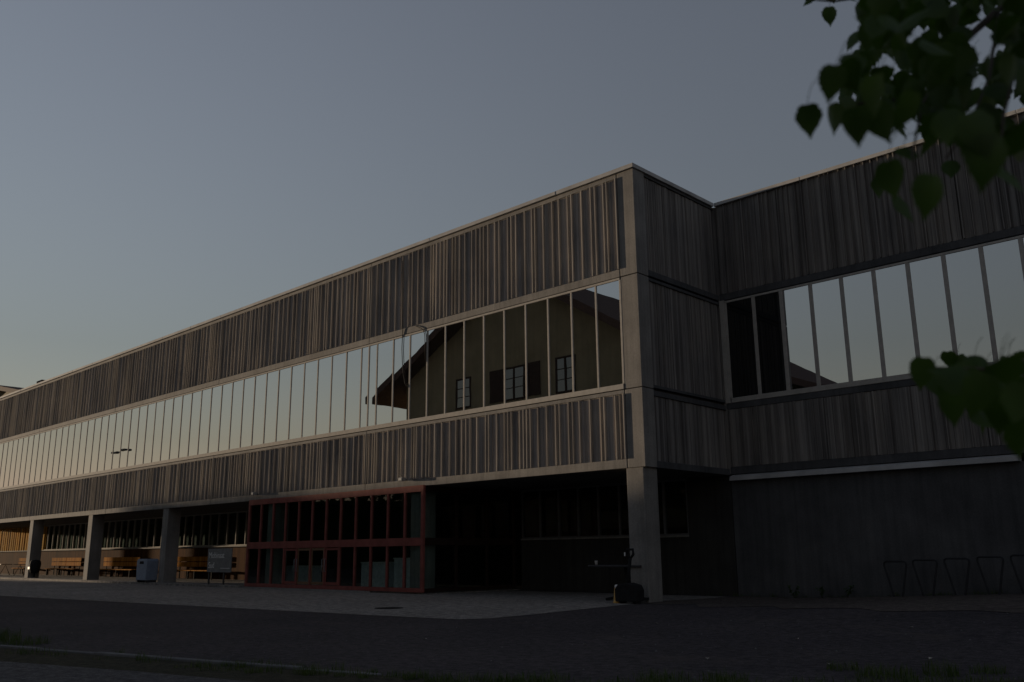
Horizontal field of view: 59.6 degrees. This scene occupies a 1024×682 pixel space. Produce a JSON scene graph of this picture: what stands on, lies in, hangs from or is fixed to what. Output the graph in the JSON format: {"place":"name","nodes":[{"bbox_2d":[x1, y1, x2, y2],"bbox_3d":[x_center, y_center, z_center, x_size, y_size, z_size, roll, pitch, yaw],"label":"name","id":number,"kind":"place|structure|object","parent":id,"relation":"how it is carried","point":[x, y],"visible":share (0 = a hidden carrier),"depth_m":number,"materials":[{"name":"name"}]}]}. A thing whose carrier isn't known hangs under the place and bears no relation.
{"place":"outdoors","nodes":[
{"label":"outdoors","id":0,"kind":"place"},
{"bbox_2d":[0,574,244,587],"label":"canopy floor","id":1,"kind":"structure","parent":0,"point":[185,582],"depth_m":46.70,"materials":[{"name":"grey concrete"}]},
{"bbox_2d":[12,558,25,574],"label":"bench","id":2,"kind":"object","parent":1,"relation":"on","point":[22,559],"visible":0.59,"depth_m":67.32,"materials":[{"name":"brown wood"}]},
{"bbox_2d":[28,560,40,577],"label":"ashtray bin","id":3,"kind":"object","parent":1,"relation":"on","point":[34,567],"visible":1,"depth_m":54.62,"materials":[{"name":"black metal"}]},
{"bbox_2d":[44,558,66,574],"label":"bench","id":4,"kind":"object","parent":1,"relation":"on","point":[54,563],"visible":0.94,"depth_m":62.48,"materials":[{"name":"brown wood"}]},
{"bbox_2d":[59,558,81,575],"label":"bench","id":5,"kind":"object","parent":1,"relation":"on","point":[69,563],"visible":1,"depth_m":60.63,"materials":[{"name":"brown wood"}]},
{"bbox_2d":[100,557,121,576],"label":"bench","id":6,"kind":"object","parent":1,"relation":"on","point":[107,563],"visible":0.83,"depth_m":56.42,"materials":[{"name":"brown wood"}]},
{"bbox_2d":[113,557,139,576],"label":"bench","id":7,"kind":"object","parent":1,"relation":"on","point":[124,563],"visible":0.78,"depth_m":54.88,"materials":[{"name":"brown wood"}]},
{"bbox_2d":[136,559,158,582],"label":"litter bin","id":8,"kind":"object","parent":1,"relation":"on","point":[147,570],"visible":0.99,"depth_m":43.12,"materials":[{"name":"blue metal"}]},
{"bbox_2d":[177,557,198,578],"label":"bench","id":9,"kind":"object","parent":1,"relation":"on","point":[180,564],"visible":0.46,"depth_m":49.64,"materials":[{"name":"brown wood"}]},
{"bbox_2d":[191,557,220,579],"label":"bench","id":10,"kind":"object","parent":1,"relation":"on","point":[202,564],"visible":0.55,"depth_m":48.46,"materials":[{"name":"brown wood"}]},
{"bbox_2d":[0,661,251,681],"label":"footpath","id":11,"kind":"structure","parent":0,"point":[18,672],"depth_m":10.03,"materials":[{"name":"grey asphalt"}]},
{"bbox_2d":[0,579,722,618],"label":"forecourt paving","id":12,"kind":"structure","parent":0,"point":[480,605],"depth_m":26.93,"materials":[{"name":"grey concrete"}]},
{"bbox_2d":[207,548,232,584],"bbox_3d":[-12.636,9.800,38.602,2.060,1.620,0.103,-13,-18,42],"label":"sign board","id":13,"kind":"object","parent":12,"relation":"on","point":[219,560],"visible":1,"depth_m":38.59,"materials":[{"name":"metal"}]},
{"bbox_2d":[375,607,402,608],"bbox_3d":[-3.059,6.642,22.221,0.720,0.008,0.720,-13,-18,42],"label":"drain cover","id":14,"kind":"object","parent":12,"relation":"on","point":[389,608],"visible":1,"depth_m":22.05,"materials":[{"name":"black metal"}]},
{"bbox_2d":[588,565,641,600],"bbox_3d":[3.014,6.669,24.635,1.800,0.960,0.660,-13,-18,42],"label":"pedestal table","id":15,"kind":"object","parent":12,"relation":"on","point":[625,573],"visible":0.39,"depth_m":24.48,"materials":[{"name":"metal"}]},
{"bbox_2d":[613,585,618,602],"bbox_3d":[2.768,6.670,23.568,0.220,0.470,0.220,-13,-18,42],"label":"marker post","id":16,"kind":"object","parent":12,"relation":"on","point":[614,601],"visible":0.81,"depth_m":23.51,"materials":[{"name":"orange plastic"}]},
{"bbox_2d":[615,548,648,603],"bbox_3d":[3.173,6.198,23.610,0.669,1.399,0.770,-10,-16,35],"label":"pallet truck","id":17,"kind":"object","parent":12,"relation":"on","point":[628,591],"visible":1,"depth_m":23.26,"materials":[{"name":"black paint"}]},
{"bbox_2d":[0,590,1023,681],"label":"asphalt yard","id":18,"kind":"structure","parent":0,"point":[545,641],"depth_m":13.92,"materials":[{"name":"grey asphalt"}]},
{"bbox_2d":[0,645,380,674],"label":"kerb strip","id":19,"kind":"object","parent":18,"relation":"on","point":[148,656],"visible":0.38,"depth_m":11.57,"materials":[{"name":"concrete"}]},
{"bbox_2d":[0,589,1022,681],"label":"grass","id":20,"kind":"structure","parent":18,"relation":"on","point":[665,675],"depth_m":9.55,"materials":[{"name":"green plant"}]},
{"bbox_2d":[642,593,1023,612],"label":"grit strip","id":21,"kind":"object","parent":18,"relation":"on","point":[1012,603],"visible":0.98,"depth_m":20.43,"materials":[{"name":"grey gravel"}]},
{"bbox_2d":[787,585,799,597],"bbox_3d":[7.962,7.060,25.198,0.360,0.389,0.211,-13,-18,42],"label":"weed","id":22,"kind":"object","parent":21,"relation":"on","point":[796,593],"visible":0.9,"depth_m":25.18,"materials":[{"name":"green plant"}]},
{"bbox_2d":[815,586,824,597],"bbox_3d":[8.530,6.929,24.622,0.299,0.333,0.216,-42,-43,70],"label":"weed","id":23,"kind":"object","parent":21,"relation":"on","point":[821,589],"visible":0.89,"depth_m":24.62,"materials":[{"name":"green plant"}]},
{"bbox_2d":[844,585,854,597],"bbox_3d":[9.148,6.775,24.162,0.172,0.344,0.350,9,-16,-35],"label":"weed","id":24,"kind":"object","parent":21,"relation":"on","point":[849,591],"visible":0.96,"depth_m":24.14,"materials":[{"name":"green plant"}]},
{"bbox_2d":[883,560,906,596],"bbox_3d":[9.928,6.188,23.050,0.100,1.018,0.650,11,-17,-39],"label":"bicycle stand","id":25,"kind":"object","parent":21,"relation":"on","point":[904,581],"visible":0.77,"depth_m":23.06,"materials":[{"name":"metal"}]},
{"bbox_2d":[912,559,937,595],"bbox_3d":[10.468,6.029,22.553,0.651,1.018,0.100,-13,-18,43],"label":"bicycle stand","id":26,"kind":"object","parent":21,"relation":"on","point":[934,584],"visible":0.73,"depth_m":22.55,"materials":[{"name":"metal"}]},
{"bbox_2d":[943,557,969,595],"bbox_3d":[11.023,5.865,22.044,0.100,1.018,0.651,11,-18,-41],"label":"bicycle stand","id":27,"kind":"object","parent":21,"relation":"on","point":[951,582],"visible":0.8,"depth_m":22.04,"materials":[{"name":"metal"}]},
{"bbox_2d":[976,556,1003,594],"bbox_3d":[11.578,5.702,21.534,0.100,1.018,0.650,11,-18,-40],"label":"bicycle stand","id":28,"kind":"object","parent":21,"relation":"on","point":[1001,574],"visible":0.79,"depth_m":21.52,"materials":[{"name":"metal"}]},
{"bbox_2d":[1010,554,1023,593],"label":"bicycle stand","id":29,"kind":"object","parent":21,"relation":"on","point":[1016,574],"visible":0.92,"depth_m":21.19,"materials":[{"name":"metal"}]},
{"bbox_2d":[0,648,1023,681],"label":"verge soil","id":30,"kind":"structure","parent":0,"point":[113,662],"depth_m":10.65,"materials":[{"name":"brown soil"}]},
{"bbox_2d":[795,0,1023,459],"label":"poplar tree","id":31,"kind":"object","parent":30,"relation":"on","point":[931,90],"visible":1,"depth_m":1.44,"materials":[{"name":"green plant"}]},
{"bbox_2d":[0,0,1023,387],"label":"sky","id":32,"kind":"structure","parent":0,"point":[167,167],"materials":[{"name":"blue"}]},
{"label":"ground","id":33,"kind":"structure","parent":0,"visible":0},
{"bbox_2d":[0,380,116,551],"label":"dark roofed house","id":34,"kind":"structure","parent":33,"relation":"on","point":[5,390],"depth_m":101.51,"materials":[{"name":"tile"}]},
{"bbox_2d":[0,107,1023,601],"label":"school building","id":35,"kind":"structure","parent":33,"relation":"on","point":[678,389],"depth_m":28.11,"materials":[{"name":"wood"}]},
{"bbox_2d":[11,525,57,550],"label":"window","id":36,"kind":"structure","parent":35,"relation":"in","point":[50,528],"depth_m":65.33,"materials":[{"name":"glass"}]},
{"bbox_2d":[51,522,106,549],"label":"window","id":37,"kind":"structure","parent":35,"relation":"in","point":[69,536],"depth_m":62.55,"materials":[{"name":"glass"}]},
{"bbox_2d":[102,517,162,548],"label":"window","id":38,"kind":"structure","parent":35,"relation":"in","point":[146,532],"depth_m":55.84,"materials":[{"name":"glass"}]},
{"bbox_2d":[160,512,241,546],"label":"window","id":39,"kind":"structure","parent":35,"relation":"in","point":[213,529],"depth_m":49.41,"materials":[{"name":"glass"}]},
{"bbox_2d":[235,511,247,544],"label":"window","id":40,"kind":"structure","parent":35,"relation":"in","point":[244,522],"depth_m":47.10,"materials":[{"name":"glass"}]},
{"bbox_2d":[283,549,295,583],"bbox_3d":[-8.769,8.866,35.164,0.826,1.340,0.097,-13,-18,42],"label":"door","id":41,"kind":"structure","parent":35,"relation":"in","point":[284,582],"depth_m":35.23,"materials":[{"name":"red paint"}]},
{"bbox_2d":[296,548,309,583],"bbox_3d":[-8.094,8.710,34.534,0.826,1.340,0.097,-13,-18,42],"label":"door","id":42,"kind":"structure","parent":35,"relation":"in","point":[304,549],"depth_m":34.67,"materials":[{"name":"red metal"}]},
{"bbox_2d":[286,565,322,584],"bbox_3d":[-8.774,9.872,37.520,2.060,0.850,0.500,-13,-18,42],"label":"counter","id":43,"kind":"object","parent":35,"relation":"on","point":[303,573],"visible":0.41,"depth_m":37.13,"materials":[{"name":"teal paint"}]},
{"bbox_2d":[0,278,625,489],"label":"ribbon window","id":44,"kind":"structure","parent":35,"relation":"in","point":[569,344],"depth_m":33.48,"materials":[{"name":"glass"}]},
{"bbox_2d":[310,548,323,584],"bbox_3d":[-7.420,8.554,33.905,0.826,1.340,0.097,-13,-18,42],"label":"door","id":45,"kind":"structure","parent":35,"relation":"in","point":[314,583],"depth_m":33.92,"materials":[{"name":"red metal"}]},
{"bbox_2d":[324,548,337,584],"bbox_3d":[-6.745,8.398,33.275,0.826,1.340,0.097,-13,-18,42],"label":"door","id":46,"kind":"structure","parent":35,"relation":"in","point":[325,560],"depth_m":33.40,"materials":[{"name":"red paint"}]},
{"bbox_2d":[360,562,393,586],"bbox_3d":[-5.098,8.950,34.106,1.660,1.000,0.500,-13,-18,42],"label":"counter","id":47,"kind":"object","parent":35,"relation":"on","point":[378,574],"visible":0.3,"depth_m":33.82,"materials":[{"name":"teal paint"}]},
{"bbox_2d":[393,558,409,587],"bbox_3d":[-3.621,8.536,32.744,1.760,1.150,0.500,-13,-18,42],"label":"counter","id":48,"kind":"object","parent":35,"relation":"on","point":[398,566],"visible":0.19,"depth_m":32.91,"materials":[{"name":"teal paint"}]},
{"bbox_2d":[521,478,688,538],"bbox_3d":[3.062,5.876,30.886,7.220,1.761,0.300,-13,-18,42],"label":"window","id":49,"kind":"structure","parent":35,"relation":"in","point":[592,510],"depth_m":31.24,"materials":[{"name":"black glass"}]},
{"bbox_2d":[724,235,1023,402],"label":"ribbon window","id":50,"kind":"structure","parent":35,"relation":"in","point":[865,327],"depth_m":25.06,"materials":[{"name":"glass"}]}
]}

